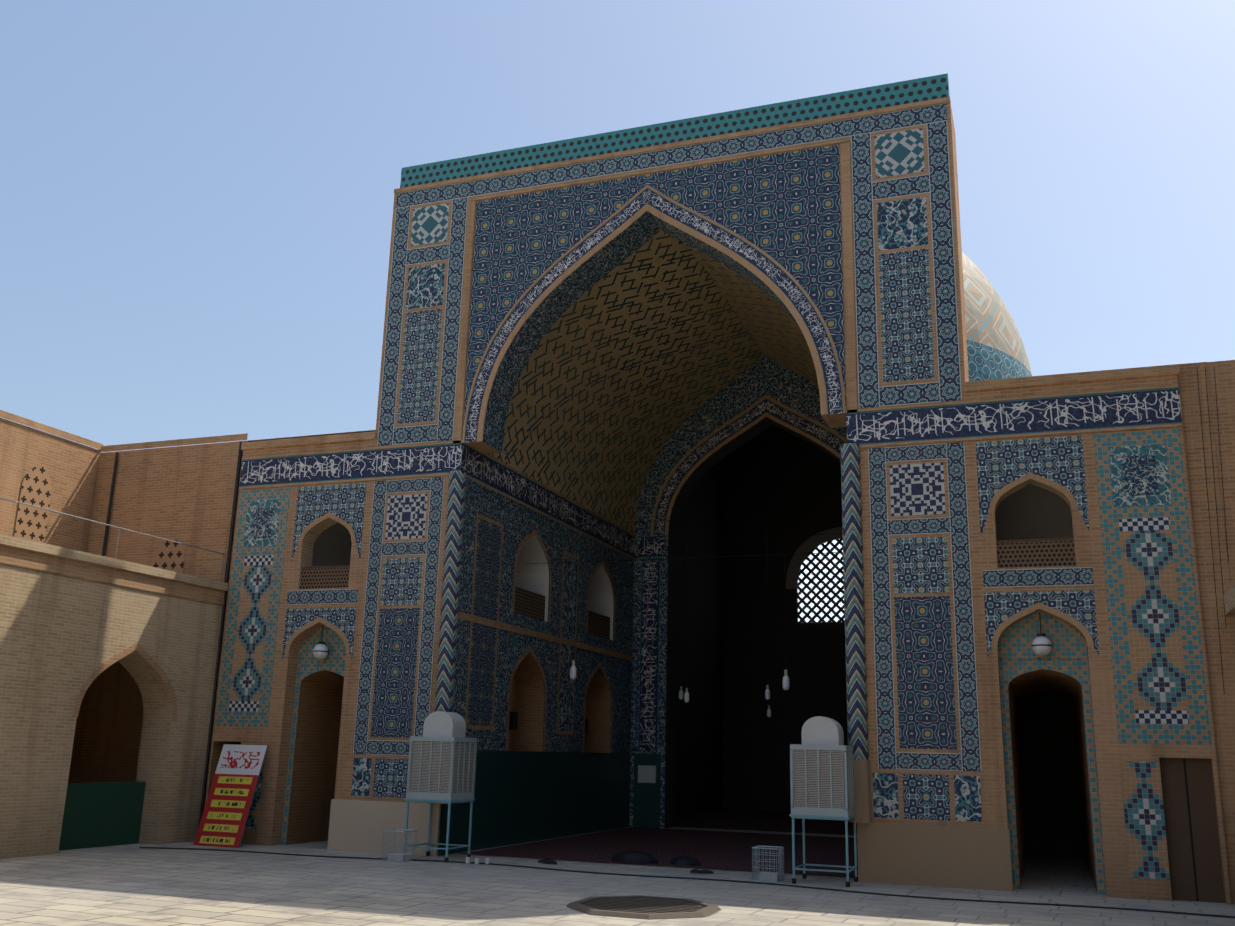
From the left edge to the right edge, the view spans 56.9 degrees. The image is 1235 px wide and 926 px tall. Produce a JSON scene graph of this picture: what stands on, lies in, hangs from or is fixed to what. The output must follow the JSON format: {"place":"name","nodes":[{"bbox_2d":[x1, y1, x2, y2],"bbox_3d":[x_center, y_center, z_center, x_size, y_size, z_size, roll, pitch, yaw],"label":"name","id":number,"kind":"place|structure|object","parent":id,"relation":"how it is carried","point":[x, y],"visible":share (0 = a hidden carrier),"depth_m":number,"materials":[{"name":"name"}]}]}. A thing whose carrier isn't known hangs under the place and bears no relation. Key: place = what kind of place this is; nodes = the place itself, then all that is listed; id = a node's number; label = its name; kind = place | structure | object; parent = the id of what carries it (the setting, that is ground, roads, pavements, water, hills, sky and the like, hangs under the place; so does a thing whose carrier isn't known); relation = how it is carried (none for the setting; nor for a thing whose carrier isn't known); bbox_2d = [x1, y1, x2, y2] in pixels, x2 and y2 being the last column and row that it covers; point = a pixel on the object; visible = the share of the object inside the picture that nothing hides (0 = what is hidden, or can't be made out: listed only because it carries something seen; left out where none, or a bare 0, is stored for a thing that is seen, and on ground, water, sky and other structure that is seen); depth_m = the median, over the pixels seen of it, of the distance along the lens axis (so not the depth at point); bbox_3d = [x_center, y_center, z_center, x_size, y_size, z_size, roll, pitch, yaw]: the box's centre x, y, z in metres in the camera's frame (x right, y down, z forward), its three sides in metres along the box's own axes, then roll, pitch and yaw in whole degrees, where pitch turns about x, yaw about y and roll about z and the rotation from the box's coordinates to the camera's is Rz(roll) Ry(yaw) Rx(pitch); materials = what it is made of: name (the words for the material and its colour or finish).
{"place":"outdoors","nodes":[
{"label":"outdoors","id":0,"kind":"place"},
{"bbox_2d":[0,809,1234,925],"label":"ground","id":1,"kind":"structure","parent":0,"point":[127,885],"depth_m":15.82,"materials":[{"name":"beige stone"}]},
{"bbox_2d":[193,744,267,847],"bbox_3d":[-7.527,6.492,22.284,1.050,1.902,0.712,-4,-15,20],"label":"sign","id":2,"kind":"object","parent":1,"relation":"on","point":[225,814],"visible":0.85,"depth_m":22.20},
{"bbox_2d":[381,829,416,861],"bbox_3d":[-3.823,6.704,19.965,0.440,0.510,0.440,-4,-15,20],"label":"basket","id":3,"kind":"object","parent":1,"relation":"on","point":[399,857],"visible":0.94,"depth_m":19.85,"materials":[{"name":"metal"}]},
{"bbox_2d":[404,711,476,861],"bbox_3d":[-3.199,5.834,20.673,0.940,2.575,0.940,-4,-15,20],"label":"cooler","id":4,"kind":"object","parent":1,"relation":"on","point":[442,759],"visible":0.98,"depth_m":20.44,"materials":[{"name":"paint"}]},
{"bbox_2d":[465,850,713,873],"bbox_3d":[-0.386,6.962,20.067,4.298,0.200,1.739,-1,-14,9],"label":"clutter","id":5,"kind":"object","parent":1,"relation":"on","point":[635,856],"visible":1,"depth_m":20.34,"materials":[{"name":"black"}]},
{"bbox_2d":[0,73,1234,904],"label":"mosque","id":6,"kind":"structure","parent":1,"relation":"on","point":[696,331],"depth_m":22.83,"materials":[{"name":"tile"}]},
{"bbox_2d":[313,624,328,659],"bbox_3d":[-5.991,3.625,23.054,0.323,0.707,0.315,-4,-15,20],"label":"globe","id":7,"kind":"object","parent":6,"relation":"attached to","point":[320,650],"visible":1,"depth_m":22.91,"materials":[{"name":"glass"}]},
{"bbox_2d":[509,712,655,782],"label":"iwan fixtures","id":8,"kind":"object","parent":6,"relation":"attached to","point":[646,774],"visible":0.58,"depth_m":30.50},
{"bbox_2d":[529,512,842,716],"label":"hanging lights","id":9,"kind":"object","parent":6,"relation":"hanging from","point":[785,681],"visible":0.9,"depth_m":26.15,"materials":[{"name":"white glass"}]},
{"bbox_2d":[962,252,1031,381],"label":"dome","id":10,"kind":"structure","parent":6,"relation":"on","point":[995,348],"depth_m":35.60,"materials":[{"name":"tile"}]},
{"bbox_2d":[1031,612,1052,655],"bbox_3d":[6.845,2.762,18.401,0.323,0.707,0.315,-4,-15,20],"label":"globe","id":11,"kind":"object","parent":6,"relation":"hanging from","point":[1041,645],"visible":1,"depth_m":18.26,"materials":[{"name":"glass"}]},
{"bbox_2d":[566,895,720,918],"bbox_3d":[0.336,5.675,14.578,1.848,0.046,1.848,-4,-15,20],"label":"manhole","id":12,"kind":"object","parent":1,"relation":"on","point":[643,907],"visible":1,"depth_m":14.44,"materials":[{"name":"metal"}]},
{"bbox_2d":[139,847,1234,917],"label":"curb","id":13,"kind":"structure","parent":1,"relation":"on","point":[732,881],"depth_m":17.68,"materials":[{"name":"grey stone"}]},
{"bbox_2d":[752,845,783,882],"bbox_3d":[2.418,6.428,18.270,0.440,0.510,0.440,-4,-15,20],"label":"basket","id":14,"kind":"object","parent":1,"relation":"on","point":[769,876],"visible":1,"depth_m":18.16,"materials":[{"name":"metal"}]},
{"bbox_2d":[789,716,857,886],"bbox_3d":[3.338,5.420,18.406,0.940,2.575,0.940,-4,-15,20],"label":"cooler","id":15,"kind":"object","parent":1,"relation":"on","point":[821,774],"visible":0.94,"depth_m":18.12,"materials":[{"name":"paint"}]},
{"bbox_2d":[0,0,1234,452],"label":"sky","id":16,"kind":"structure","parent":0,"point":[197,196],"materials":[{"name":"blue"}]}
]}

